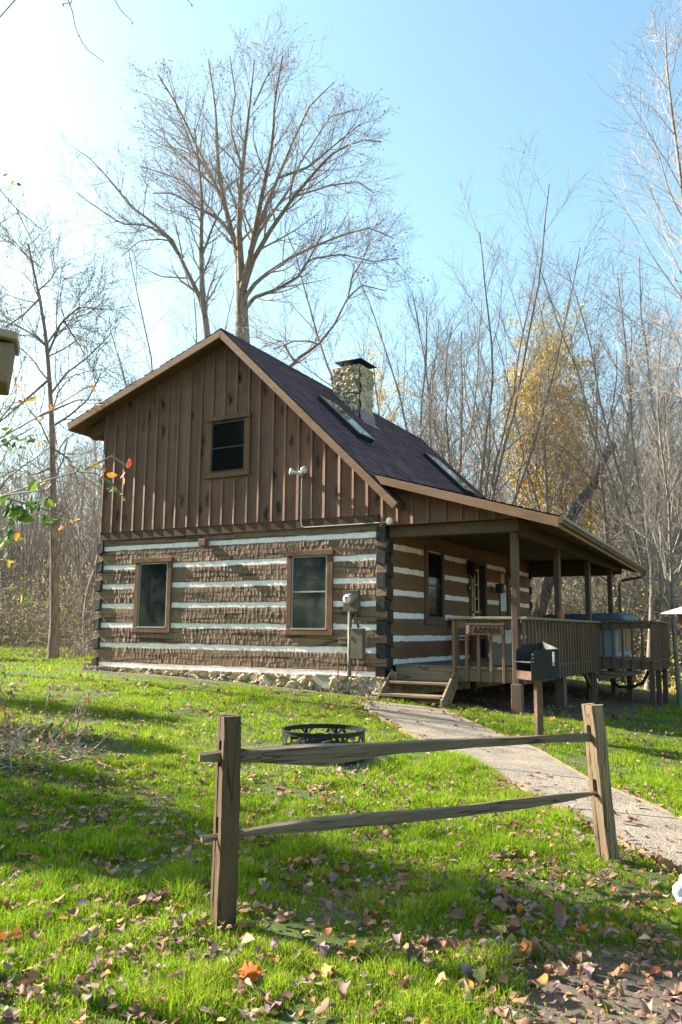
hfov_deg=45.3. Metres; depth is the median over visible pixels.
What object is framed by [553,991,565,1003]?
fallen leaf
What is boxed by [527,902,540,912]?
fallen leaf
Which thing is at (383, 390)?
yellow leaf tree
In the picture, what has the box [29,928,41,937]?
fallen leaf
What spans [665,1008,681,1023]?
fallen leaf
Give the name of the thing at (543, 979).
fallen leaf
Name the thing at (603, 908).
fallen leaf
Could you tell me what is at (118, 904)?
fallen leaf
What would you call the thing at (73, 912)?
fallen leaf
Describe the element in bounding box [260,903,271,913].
fallen leaf
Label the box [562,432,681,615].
woodland tree
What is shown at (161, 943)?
fallen leaf
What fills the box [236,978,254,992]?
fallen leaf
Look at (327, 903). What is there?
fallen leaf
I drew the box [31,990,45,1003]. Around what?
fallen leaf
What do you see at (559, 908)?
fallen leaf
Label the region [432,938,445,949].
fallen leaf
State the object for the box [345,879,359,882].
fallen leaf
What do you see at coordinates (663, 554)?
woodland tree
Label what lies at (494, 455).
woodland tree
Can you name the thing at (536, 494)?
golden tree
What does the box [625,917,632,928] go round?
fallen leaf
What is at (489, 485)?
forked tree
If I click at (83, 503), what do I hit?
woodland tree
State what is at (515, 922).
fallen leaf
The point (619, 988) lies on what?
fallen leaf
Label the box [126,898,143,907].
fallen leaf
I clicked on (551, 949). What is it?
fallen leaf
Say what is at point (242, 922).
fallen leaf
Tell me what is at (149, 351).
shrubby tree
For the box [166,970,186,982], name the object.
fallen leaf
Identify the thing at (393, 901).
fallen leaf
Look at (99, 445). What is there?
woodland tree
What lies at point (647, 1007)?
fallen leaf
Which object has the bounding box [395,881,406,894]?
fallen leaf
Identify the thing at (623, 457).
spreading tree
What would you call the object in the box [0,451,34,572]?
woodland tree
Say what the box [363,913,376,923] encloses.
fallen leaf
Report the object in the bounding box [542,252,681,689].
upright tree
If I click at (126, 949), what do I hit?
fallen leaf
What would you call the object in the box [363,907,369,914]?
fallen leaf
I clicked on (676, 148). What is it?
overhanging tree
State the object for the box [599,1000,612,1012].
fallen leaf
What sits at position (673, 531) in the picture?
woodland tree
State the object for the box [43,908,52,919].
fallen leaf
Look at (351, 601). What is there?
electric meter
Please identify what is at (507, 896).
fallen leaf
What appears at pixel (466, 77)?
sky
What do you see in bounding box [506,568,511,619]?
window
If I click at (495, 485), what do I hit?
fan tree
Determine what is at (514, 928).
fallen leaf
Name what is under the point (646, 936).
fallen leaf
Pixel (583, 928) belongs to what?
fallen leaf
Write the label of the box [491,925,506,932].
fallen leaf
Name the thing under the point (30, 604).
undergrowth
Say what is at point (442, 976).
fallen leaf
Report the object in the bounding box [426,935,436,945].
fallen leaf
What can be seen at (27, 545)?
woods
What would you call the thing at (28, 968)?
fallen leaf
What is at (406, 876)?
fallen leaf
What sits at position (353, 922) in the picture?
fallen leaf
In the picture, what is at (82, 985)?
fallen leaf
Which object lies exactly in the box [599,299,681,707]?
edge tree
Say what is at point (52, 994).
fallen leaf
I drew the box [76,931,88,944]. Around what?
fallen leaf
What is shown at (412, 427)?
vase tree
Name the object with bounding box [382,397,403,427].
woodland tree
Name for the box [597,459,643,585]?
woodland tree
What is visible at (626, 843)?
path edging
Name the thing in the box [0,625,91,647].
ground cover
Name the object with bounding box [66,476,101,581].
woodland tree
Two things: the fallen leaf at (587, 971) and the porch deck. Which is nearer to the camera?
the fallen leaf at (587, 971)
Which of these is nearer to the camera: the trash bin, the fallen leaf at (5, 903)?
the fallen leaf at (5, 903)
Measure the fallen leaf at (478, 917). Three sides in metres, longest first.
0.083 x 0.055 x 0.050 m
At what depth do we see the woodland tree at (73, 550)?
47.23 m
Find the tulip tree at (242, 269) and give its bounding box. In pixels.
[108,3,428,342]
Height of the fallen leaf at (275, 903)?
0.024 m
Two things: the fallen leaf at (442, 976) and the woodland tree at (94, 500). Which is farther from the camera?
the woodland tree at (94, 500)
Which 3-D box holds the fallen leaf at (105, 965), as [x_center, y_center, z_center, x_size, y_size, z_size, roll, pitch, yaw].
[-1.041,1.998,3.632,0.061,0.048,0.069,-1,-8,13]
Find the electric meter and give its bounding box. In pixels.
[343,590,359,693]
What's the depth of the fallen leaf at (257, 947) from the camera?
3.76 m
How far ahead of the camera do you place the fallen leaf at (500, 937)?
3.93 m
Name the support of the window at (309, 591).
in the log cabin
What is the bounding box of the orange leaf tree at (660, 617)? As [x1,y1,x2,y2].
[505,211,681,620]
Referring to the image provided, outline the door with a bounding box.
[469,559,487,658]
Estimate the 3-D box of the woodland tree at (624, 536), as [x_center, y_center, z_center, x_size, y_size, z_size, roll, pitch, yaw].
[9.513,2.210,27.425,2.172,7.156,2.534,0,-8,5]
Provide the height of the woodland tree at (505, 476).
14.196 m
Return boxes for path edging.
[362,700,681,873]
[441,708,681,819]
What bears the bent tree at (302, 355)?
on the ground at (630, 997)
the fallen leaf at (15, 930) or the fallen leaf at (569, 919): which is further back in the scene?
the fallen leaf at (569, 919)
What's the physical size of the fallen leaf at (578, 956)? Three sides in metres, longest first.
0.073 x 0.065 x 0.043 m
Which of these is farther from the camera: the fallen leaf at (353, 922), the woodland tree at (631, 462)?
the woodland tree at (631, 462)
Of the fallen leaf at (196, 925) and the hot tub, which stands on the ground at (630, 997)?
the fallen leaf at (196, 925)
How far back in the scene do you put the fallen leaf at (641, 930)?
4.17 m
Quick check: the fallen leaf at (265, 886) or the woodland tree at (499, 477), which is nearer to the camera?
the fallen leaf at (265, 886)
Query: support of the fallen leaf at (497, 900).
on the ground at (630, 997)
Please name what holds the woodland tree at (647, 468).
on the ground at (630, 997)
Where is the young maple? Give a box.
[0,376,130,604]
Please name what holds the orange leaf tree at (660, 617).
on the ground at (630, 997)
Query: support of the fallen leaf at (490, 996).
on the ground at (630, 997)
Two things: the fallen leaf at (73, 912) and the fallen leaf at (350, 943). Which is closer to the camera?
the fallen leaf at (350, 943)
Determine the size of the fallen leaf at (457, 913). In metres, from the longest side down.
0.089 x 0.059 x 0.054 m
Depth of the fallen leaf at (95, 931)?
3.87 m
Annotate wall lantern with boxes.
[467,560,475,575]
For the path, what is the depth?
8.05 m
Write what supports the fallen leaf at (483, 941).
on the ground at (630, 997)
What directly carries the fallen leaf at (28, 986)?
on the ground at (630, 997)
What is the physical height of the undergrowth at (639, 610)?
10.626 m
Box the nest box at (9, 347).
[0,328,19,395]
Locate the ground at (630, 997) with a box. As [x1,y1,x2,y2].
[0,581,681,1023]
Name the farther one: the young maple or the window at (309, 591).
the window at (309, 591)
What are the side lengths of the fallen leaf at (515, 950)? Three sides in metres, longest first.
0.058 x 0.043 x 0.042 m
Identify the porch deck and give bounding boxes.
[395,532,670,715]
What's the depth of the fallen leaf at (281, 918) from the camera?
4.24 m
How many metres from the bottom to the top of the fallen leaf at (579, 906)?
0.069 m
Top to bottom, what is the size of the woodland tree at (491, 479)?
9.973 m
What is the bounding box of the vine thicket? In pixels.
[0,535,99,659]
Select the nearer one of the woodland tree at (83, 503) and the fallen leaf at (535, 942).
the fallen leaf at (535, 942)
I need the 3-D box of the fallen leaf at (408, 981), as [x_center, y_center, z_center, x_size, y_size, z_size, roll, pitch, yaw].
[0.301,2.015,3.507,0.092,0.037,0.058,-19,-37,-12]
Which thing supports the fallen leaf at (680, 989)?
on the ground at (630, 997)
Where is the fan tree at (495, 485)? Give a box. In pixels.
[300,125,624,504]
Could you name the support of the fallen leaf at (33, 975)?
on the ground at (630, 997)
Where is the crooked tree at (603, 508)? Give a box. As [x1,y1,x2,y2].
[475,270,681,612]
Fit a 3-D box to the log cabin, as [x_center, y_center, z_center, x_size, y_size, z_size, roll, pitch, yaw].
[1.016,0.367,18.221,10.203,7.660,9.309,-4,-9,29]
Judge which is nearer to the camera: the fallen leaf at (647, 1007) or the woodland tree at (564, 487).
the fallen leaf at (647, 1007)
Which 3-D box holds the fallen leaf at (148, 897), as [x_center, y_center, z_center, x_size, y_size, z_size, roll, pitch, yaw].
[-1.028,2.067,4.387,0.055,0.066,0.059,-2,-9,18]
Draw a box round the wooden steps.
[376,667,457,708]
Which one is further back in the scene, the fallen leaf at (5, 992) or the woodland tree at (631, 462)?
the woodland tree at (631, 462)
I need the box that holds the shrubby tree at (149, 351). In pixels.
[62,218,265,504]
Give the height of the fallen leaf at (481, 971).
0.079 m
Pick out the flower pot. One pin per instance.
(560, 614)
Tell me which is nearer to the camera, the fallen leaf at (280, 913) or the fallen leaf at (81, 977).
the fallen leaf at (81, 977)
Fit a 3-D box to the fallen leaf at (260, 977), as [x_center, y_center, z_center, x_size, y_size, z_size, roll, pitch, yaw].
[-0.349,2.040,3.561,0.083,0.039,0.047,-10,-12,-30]
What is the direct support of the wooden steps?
on the ground at (630, 997)
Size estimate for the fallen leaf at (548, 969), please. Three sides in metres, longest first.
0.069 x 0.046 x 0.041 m
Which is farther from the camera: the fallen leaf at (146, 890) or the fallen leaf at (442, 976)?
the fallen leaf at (146, 890)
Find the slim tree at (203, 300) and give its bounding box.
[38,81,267,337]
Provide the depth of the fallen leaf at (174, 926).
4.03 m
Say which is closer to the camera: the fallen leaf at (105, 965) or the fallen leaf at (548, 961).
the fallen leaf at (105, 965)
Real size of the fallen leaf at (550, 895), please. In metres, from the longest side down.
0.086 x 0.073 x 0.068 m
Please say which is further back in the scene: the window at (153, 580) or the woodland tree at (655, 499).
the woodland tree at (655, 499)
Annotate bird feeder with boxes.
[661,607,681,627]
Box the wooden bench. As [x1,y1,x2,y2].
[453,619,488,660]
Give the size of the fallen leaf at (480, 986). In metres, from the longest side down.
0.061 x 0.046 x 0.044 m
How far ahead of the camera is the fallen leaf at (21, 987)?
3.34 m
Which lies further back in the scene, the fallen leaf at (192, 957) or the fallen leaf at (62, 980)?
the fallen leaf at (192, 957)
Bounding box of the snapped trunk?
[532,405,621,633]
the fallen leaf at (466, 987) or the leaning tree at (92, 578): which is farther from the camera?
the leaning tree at (92, 578)
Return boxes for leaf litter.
[0,646,681,1023]
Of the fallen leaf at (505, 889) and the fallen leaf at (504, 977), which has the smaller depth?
the fallen leaf at (504, 977)
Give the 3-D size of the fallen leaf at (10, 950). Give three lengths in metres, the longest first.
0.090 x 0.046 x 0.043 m
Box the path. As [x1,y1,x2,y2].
[365,700,681,866]
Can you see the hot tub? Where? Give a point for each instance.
(617, 636)
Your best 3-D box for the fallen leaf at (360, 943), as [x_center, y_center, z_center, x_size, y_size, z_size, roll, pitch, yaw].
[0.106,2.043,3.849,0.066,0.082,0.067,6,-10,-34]
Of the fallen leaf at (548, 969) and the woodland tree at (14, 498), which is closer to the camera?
the fallen leaf at (548, 969)
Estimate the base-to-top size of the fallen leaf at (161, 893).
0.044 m
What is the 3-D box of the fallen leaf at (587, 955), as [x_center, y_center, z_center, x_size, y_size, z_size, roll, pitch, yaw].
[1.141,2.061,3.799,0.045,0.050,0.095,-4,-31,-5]
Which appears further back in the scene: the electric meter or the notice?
the notice
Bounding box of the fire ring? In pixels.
[281,724,365,766]
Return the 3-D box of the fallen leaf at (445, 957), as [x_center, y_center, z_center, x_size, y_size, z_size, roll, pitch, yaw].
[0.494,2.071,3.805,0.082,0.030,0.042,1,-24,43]
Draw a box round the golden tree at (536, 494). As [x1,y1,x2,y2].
[457,297,627,607]
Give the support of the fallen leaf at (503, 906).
on the ground at (630, 997)
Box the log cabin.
[67,328,647,697]
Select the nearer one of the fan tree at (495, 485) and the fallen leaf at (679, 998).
the fallen leaf at (679, 998)
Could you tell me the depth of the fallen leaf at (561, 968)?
3.64 m
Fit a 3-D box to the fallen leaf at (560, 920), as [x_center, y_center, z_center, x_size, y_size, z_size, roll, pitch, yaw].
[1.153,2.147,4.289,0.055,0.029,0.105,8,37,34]
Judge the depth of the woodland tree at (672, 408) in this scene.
28.44 m
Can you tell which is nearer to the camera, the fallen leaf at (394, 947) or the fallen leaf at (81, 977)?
the fallen leaf at (81, 977)
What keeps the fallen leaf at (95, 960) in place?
on the ground at (630, 997)
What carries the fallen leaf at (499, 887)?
on the ground at (630, 997)
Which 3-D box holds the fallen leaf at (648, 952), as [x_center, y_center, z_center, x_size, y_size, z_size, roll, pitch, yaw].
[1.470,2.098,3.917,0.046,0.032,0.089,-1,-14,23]
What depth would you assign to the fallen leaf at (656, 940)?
4.03 m
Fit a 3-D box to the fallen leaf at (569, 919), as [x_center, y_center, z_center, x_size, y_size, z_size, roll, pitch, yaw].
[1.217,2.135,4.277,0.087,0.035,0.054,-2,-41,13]
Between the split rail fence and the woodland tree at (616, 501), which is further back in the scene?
the woodland tree at (616, 501)
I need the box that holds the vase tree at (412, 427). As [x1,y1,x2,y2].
[201,190,552,492]
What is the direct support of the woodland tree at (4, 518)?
on the ground at (630, 997)
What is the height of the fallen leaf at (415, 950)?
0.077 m
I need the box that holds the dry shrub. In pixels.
[0,664,138,772]
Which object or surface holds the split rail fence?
on the ground at (630, 997)
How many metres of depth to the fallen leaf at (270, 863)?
4.95 m
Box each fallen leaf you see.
[0,899,14,904]
[0,930,6,940]
[0,989,8,998]
[3,947,14,955]
[10,925,21,936]
[12,983,26,996]
[13,983,30,996]
[15,970,37,984]
[19,964,43,971]
[27,985,39,999]
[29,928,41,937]
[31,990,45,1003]
[33,881,39,891]
[33,982,45,990]
[42,953,58,963]
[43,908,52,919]
[50,992,60,1002]
[60,973,71,987]
[64,939,79,948]
[66,908,78,916]
[73,974,89,982]
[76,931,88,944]
[76,972,84,981]
[76,980,87,990]
[85,923,98,939]
[86,950,99,966]
[98,953,112,967]
[111,901,120,910]
[124,945,132,956]
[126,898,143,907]
[130,948,138,959]
[133,888,149,895]
[134,895,145,905]
[144,889,153,902]
[154,936,168,954]
[155,887,170,897]
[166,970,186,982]
[167,919,176,930]
[179,913,186,923]
[189,921,203,929]
[189,953,197,962]
[195,918,206,927]
[201,942,217,956]
[204,880,210,888]
[205,954,212,962]
[233,944,241,953]
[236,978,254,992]
[237,919,250,929]
[238,932,253,946]
[238,960,262,977]
[247,970,261,981]
[252,901,265,908]
[254,973,268,983]
[255,945,263,957]
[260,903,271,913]
[262,879,270,891]
[265,858,274,866]
[270,938,280,949]
[271,899,278,905]
[276,908,287,918]
[277,915,286,921]
[292,881,299,888]
[298,884,308,894]
[314,941,324,951]
[316,942,328,958]
[321,900,331,912]
[321,963,333,977]
[329,869,338,884]
[334,864,349,872]
[344,920,356,928]
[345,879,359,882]
[348,940,355,945]
[355,938,369,955]
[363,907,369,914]
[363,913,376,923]
[381,919,391,927]
[388,897,402,907]
[391,942,399,950]
[392,932,401,943]
[392,976,406,985]
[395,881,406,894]
[397,873,409,879]
[403,977,421,987]
[406,944,420,963]
[410,872,424,881]
[410,951,424,960]
[412,945,426,963]
[418,933,428,942]
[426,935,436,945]
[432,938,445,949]
[434,971,449,986]
[440,954,452,961]
[445,937,457,949]
[448,908,463,918]
[460,963,472,979]
[460,979,469,994]
[463,977,473,992]
[464,947,476,961]
[472,964,486,984]
[474,913,487,923]
[475,976,484,990]
[478,938,490,947]
[479,877,486,884]
[482,994,494,998]
[489,974,508,982]
[491,895,507,908]
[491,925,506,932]
[491,935,502,947]
[492,928,502,941]
[493,901,506,910]
[495,884,502,895]
[502,886,507,897]
[502,918,519,931]
[504,895,517,903]
[504,933,516,947]
[508,922,521,932]
[509,990,523,1003]
[512,945,520,957]
[517,903,523,913]
[520,938,531,951]
[525,936,541,953]
[525,980,535,985]
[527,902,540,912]
[536,973,547,986]
[540,964,550,975]
[543,958,554,972]
[546,893,559,899]
[548,945,559,956]
[551,956,558,962]
[553,901,565,917]
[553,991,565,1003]
[555,913,565,928]
[556,960,567,974]
[557,882,564,890]
[566,916,578,922]
[569,950,578,965]
[570,952,581,963]
[571,904,583,917]
[575,921,587,932]
[579,966,591,980]
[582,950,591,960]
[586,992,599,999]
[598,927,610,936]
[599,905,609,913]
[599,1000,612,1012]
[604,927,619,935]
[605,922,621,935]
[612,982,624,998]
[618,900,628,911]
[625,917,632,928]
[632,924,651,934]
[633,894,644,909]
[639,934,655,948]
[639,997,651,1020]
[640,935,651,945]
[643,946,652,954]
[645,937,663,943]
[655,858,674,870]
[665,982,678,997]
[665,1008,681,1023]
[668,917,678,924]
[672,982,681,995]
[675,995,681,1000]
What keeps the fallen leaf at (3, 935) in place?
on the ground at (630, 997)
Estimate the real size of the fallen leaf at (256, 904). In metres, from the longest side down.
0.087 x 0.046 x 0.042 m
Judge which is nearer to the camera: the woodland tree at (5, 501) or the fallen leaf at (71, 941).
the fallen leaf at (71, 941)
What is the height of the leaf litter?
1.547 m
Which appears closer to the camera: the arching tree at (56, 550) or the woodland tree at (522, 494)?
the arching tree at (56, 550)
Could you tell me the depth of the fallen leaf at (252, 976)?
3.55 m
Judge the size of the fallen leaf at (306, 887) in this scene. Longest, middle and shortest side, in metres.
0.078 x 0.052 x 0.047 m
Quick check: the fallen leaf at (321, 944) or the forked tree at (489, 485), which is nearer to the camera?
the fallen leaf at (321, 944)
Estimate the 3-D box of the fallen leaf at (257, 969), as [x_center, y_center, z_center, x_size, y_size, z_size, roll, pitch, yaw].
[-0.403,2.000,3.564,0.120,0.047,0.106,-20,3,2]
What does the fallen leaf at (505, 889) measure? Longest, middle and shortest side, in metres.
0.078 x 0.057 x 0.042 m
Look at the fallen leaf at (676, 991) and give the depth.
3.51 m
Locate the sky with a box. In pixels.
[0,0,681,586]
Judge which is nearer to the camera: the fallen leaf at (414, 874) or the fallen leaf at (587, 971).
the fallen leaf at (587, 971)
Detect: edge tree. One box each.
[0,242,86,553]
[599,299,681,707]
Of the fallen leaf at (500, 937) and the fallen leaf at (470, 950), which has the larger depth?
the fallen leaf at (500, 937)
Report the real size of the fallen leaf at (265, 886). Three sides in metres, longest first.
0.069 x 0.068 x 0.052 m
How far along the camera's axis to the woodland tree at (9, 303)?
17.75 m
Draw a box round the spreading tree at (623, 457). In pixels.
[466,216,681,605]
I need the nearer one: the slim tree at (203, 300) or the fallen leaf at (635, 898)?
the fallen leaf at (635, 898)
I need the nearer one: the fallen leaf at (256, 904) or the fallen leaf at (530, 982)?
the fallen leaf at (530, 982)
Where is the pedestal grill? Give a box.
[515,642,559,734]
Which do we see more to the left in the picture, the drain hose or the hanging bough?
the hanging bough
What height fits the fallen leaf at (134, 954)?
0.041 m
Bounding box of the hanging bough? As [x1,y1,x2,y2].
[0,0,192,259]
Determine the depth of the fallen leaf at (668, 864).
5.26 m
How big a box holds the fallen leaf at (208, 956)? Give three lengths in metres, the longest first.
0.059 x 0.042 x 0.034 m
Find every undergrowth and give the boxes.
[0,472,680,677]
[531,445,681,688]
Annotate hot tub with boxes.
[541,613,638,658]
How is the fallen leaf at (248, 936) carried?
on the ground at (630, 997)
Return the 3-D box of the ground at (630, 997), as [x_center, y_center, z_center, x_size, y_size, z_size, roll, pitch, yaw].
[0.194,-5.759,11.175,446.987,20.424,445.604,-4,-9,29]
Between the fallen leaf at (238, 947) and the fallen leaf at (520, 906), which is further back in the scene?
the fallen leaf at (520, 906)
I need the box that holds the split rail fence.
[198,703,619,932]
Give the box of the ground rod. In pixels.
[337,651,338,692]
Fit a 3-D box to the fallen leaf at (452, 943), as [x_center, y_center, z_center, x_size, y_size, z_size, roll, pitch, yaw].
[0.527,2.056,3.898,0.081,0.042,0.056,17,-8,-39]
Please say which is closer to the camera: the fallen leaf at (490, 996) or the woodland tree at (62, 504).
the fallen leaf at (490, 996)
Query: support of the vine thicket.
on the ground at (630, 997)
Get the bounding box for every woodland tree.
[0,224,55,359]
[0,413,26,561]
[0,427,71,625]
[0,447,96,609]
[0,451,32,599]
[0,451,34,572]
[0,501,13,587]
[10,409,102,613]
[30,435,92,606]
[33,482,76,593]
[34,439,95,597]
[40,384,103,633]
[59,436,102,606]
[59,472,98,594]
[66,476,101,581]
[68,365,143,553]
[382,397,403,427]
[401,393,522,502]
[423,397,482,490]
[457,415,581,519]
[463,409,564,586]
[465,435,518,501]
[479,443,511,499]
[503,446,539,581]
[506,418,605,582]
[529,332,681,595]
[537,423,676,591]
[558,337,681,583]
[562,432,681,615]
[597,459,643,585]
[599,412,679,576]
[602,399,681,568]
[603,476,656,611]
[607,469,681,592]
[643,319,681,536]
[645,438,681,585]
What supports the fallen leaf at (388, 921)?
on the ground at (630, 997)
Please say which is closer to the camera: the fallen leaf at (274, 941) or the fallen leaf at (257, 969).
the fallen leaf at (257, 969)
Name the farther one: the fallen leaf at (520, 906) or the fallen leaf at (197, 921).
the fallen leaf at (520, 906)
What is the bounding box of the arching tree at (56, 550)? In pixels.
[0,177,161,659]
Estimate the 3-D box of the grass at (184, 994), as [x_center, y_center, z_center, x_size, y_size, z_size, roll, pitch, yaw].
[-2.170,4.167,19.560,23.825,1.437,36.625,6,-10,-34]
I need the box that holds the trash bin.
[492,629,512,666]
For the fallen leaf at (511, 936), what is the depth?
4.04 m
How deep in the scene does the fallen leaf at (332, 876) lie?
4.71 m
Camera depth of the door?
17.04 m
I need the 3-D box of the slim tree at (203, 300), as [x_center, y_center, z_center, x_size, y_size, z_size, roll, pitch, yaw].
[-6.835,-5.302,29.067,9.984,20.815,5.491,-4,-9,29]
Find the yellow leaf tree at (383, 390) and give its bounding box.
[325,327,417,425]
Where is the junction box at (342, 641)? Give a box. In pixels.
[338,638,347,647]
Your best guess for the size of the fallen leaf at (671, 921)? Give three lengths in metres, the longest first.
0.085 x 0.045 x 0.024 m
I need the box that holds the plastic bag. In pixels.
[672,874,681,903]
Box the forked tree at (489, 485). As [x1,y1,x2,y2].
[402,301,590,509]
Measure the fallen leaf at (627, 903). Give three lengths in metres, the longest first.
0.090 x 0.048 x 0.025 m
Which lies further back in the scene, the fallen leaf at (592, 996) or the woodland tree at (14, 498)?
the woodland tree at (14, 498)
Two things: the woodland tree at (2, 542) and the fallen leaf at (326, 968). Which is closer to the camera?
the fallen leaf at (326, 968)
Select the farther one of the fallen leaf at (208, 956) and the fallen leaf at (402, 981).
the fallen leaf at (208, 956)
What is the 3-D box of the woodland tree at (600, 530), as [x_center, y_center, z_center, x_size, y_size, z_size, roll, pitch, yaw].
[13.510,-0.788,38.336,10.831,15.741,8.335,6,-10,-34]
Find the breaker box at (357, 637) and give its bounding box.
[350,628,365,694]
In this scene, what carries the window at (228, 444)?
in the log cabin
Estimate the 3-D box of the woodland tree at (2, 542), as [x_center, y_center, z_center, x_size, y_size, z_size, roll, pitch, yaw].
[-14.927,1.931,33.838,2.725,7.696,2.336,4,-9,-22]
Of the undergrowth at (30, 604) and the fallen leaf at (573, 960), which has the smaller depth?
the fallen leaf at (573, 960)
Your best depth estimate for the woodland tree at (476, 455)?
33.52 m
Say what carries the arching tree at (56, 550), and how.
on the ground at (630, 997)
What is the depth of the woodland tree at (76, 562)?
34.69 m
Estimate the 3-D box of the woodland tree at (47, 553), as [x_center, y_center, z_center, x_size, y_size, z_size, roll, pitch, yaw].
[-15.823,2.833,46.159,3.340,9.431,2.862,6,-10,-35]
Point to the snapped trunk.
(548, 582)
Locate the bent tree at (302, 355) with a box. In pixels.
[220,184,409,375]
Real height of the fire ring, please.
0.351 m
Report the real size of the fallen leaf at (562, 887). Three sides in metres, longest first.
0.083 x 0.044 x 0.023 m
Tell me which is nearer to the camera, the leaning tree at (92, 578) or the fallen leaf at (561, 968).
the fallen leaf at (561, 968)
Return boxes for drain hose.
[608,669,648,688]
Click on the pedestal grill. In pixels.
(538, 662)
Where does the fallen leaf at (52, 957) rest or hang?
on the ground at (630, 997)
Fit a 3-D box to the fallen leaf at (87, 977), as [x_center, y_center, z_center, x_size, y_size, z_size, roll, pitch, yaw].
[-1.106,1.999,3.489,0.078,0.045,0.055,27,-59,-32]
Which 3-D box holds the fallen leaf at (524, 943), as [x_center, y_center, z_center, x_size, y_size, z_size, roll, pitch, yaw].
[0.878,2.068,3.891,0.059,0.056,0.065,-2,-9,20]
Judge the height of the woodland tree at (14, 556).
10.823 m
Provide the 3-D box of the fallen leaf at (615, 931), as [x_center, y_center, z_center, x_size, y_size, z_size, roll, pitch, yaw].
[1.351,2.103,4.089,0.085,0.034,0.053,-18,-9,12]
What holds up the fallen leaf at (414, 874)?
on the ground at (630, 997)
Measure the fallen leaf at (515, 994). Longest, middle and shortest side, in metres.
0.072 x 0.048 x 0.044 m
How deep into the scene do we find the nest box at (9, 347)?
2.58 m
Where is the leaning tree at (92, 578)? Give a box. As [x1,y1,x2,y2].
[1,360,166,650]
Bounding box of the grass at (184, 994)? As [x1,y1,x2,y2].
[0,646,681,1023]
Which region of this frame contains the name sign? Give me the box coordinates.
[466,623,504,635]
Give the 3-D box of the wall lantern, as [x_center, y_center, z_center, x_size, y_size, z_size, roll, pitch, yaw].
[2.649,1.136,16.546,0.176,0.310,0.140,-4,-9,29]
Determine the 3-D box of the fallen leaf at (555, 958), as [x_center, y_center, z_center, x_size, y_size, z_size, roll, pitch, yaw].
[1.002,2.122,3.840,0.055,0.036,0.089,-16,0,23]
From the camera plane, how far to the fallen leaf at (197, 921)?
4.05 m
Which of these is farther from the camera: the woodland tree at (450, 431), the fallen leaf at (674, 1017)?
the woodland tree at (450, 431)
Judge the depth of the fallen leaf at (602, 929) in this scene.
4.17 m
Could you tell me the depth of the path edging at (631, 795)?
8.31 m
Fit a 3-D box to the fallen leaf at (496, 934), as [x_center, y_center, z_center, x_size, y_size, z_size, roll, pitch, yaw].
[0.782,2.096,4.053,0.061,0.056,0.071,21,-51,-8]
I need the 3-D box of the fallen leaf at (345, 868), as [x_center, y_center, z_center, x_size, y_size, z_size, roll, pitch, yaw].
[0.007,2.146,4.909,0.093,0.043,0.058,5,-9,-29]
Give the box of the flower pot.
[556,611,564,618]
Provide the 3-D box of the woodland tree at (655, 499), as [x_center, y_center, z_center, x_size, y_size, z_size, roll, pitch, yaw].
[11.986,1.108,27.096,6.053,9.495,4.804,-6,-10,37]
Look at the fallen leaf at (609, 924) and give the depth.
4.21 m
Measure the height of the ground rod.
0.736 m
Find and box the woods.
[0,387,681,637]
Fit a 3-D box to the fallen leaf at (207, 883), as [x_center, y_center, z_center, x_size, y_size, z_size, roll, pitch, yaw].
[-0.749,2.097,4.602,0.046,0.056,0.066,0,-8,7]
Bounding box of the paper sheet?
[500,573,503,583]
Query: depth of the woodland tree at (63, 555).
38.09 m
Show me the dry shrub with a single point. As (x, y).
(14, 733)
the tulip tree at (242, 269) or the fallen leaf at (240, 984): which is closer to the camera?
the fallen leaf at (240, 984)
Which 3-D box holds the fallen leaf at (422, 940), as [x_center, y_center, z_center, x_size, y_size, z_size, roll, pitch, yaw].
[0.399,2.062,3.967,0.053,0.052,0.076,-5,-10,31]
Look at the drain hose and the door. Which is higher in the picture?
the door
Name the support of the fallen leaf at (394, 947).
on the ground at (630, 997)
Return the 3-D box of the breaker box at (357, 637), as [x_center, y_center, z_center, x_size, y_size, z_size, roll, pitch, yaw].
[0.265,2.425,13.268,0.235,1.067,0.158,-4,-9,29]
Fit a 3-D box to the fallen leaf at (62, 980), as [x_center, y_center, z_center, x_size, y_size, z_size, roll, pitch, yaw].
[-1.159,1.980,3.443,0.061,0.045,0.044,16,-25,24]
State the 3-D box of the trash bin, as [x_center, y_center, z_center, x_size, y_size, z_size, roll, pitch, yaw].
[2.576,2.131,12.856,0.425,0.578,0.406,-4,-9,29]
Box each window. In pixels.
[132,557,173,632]
[205,411,251,478]
[285,549,333,635]
[424,544,445,624]
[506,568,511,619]
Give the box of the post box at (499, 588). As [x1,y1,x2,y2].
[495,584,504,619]
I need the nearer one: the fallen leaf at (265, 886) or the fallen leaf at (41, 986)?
the fallen leaf at (41, 986)
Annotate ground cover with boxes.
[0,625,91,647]
[626,648,681,692]
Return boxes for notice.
[501,588,506,610]
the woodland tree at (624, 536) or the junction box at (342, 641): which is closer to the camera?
the junction box at (342, 641)
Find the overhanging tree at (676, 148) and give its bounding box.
[577,0,681,433]
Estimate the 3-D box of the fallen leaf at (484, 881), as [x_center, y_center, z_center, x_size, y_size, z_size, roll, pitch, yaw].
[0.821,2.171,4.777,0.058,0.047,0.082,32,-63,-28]

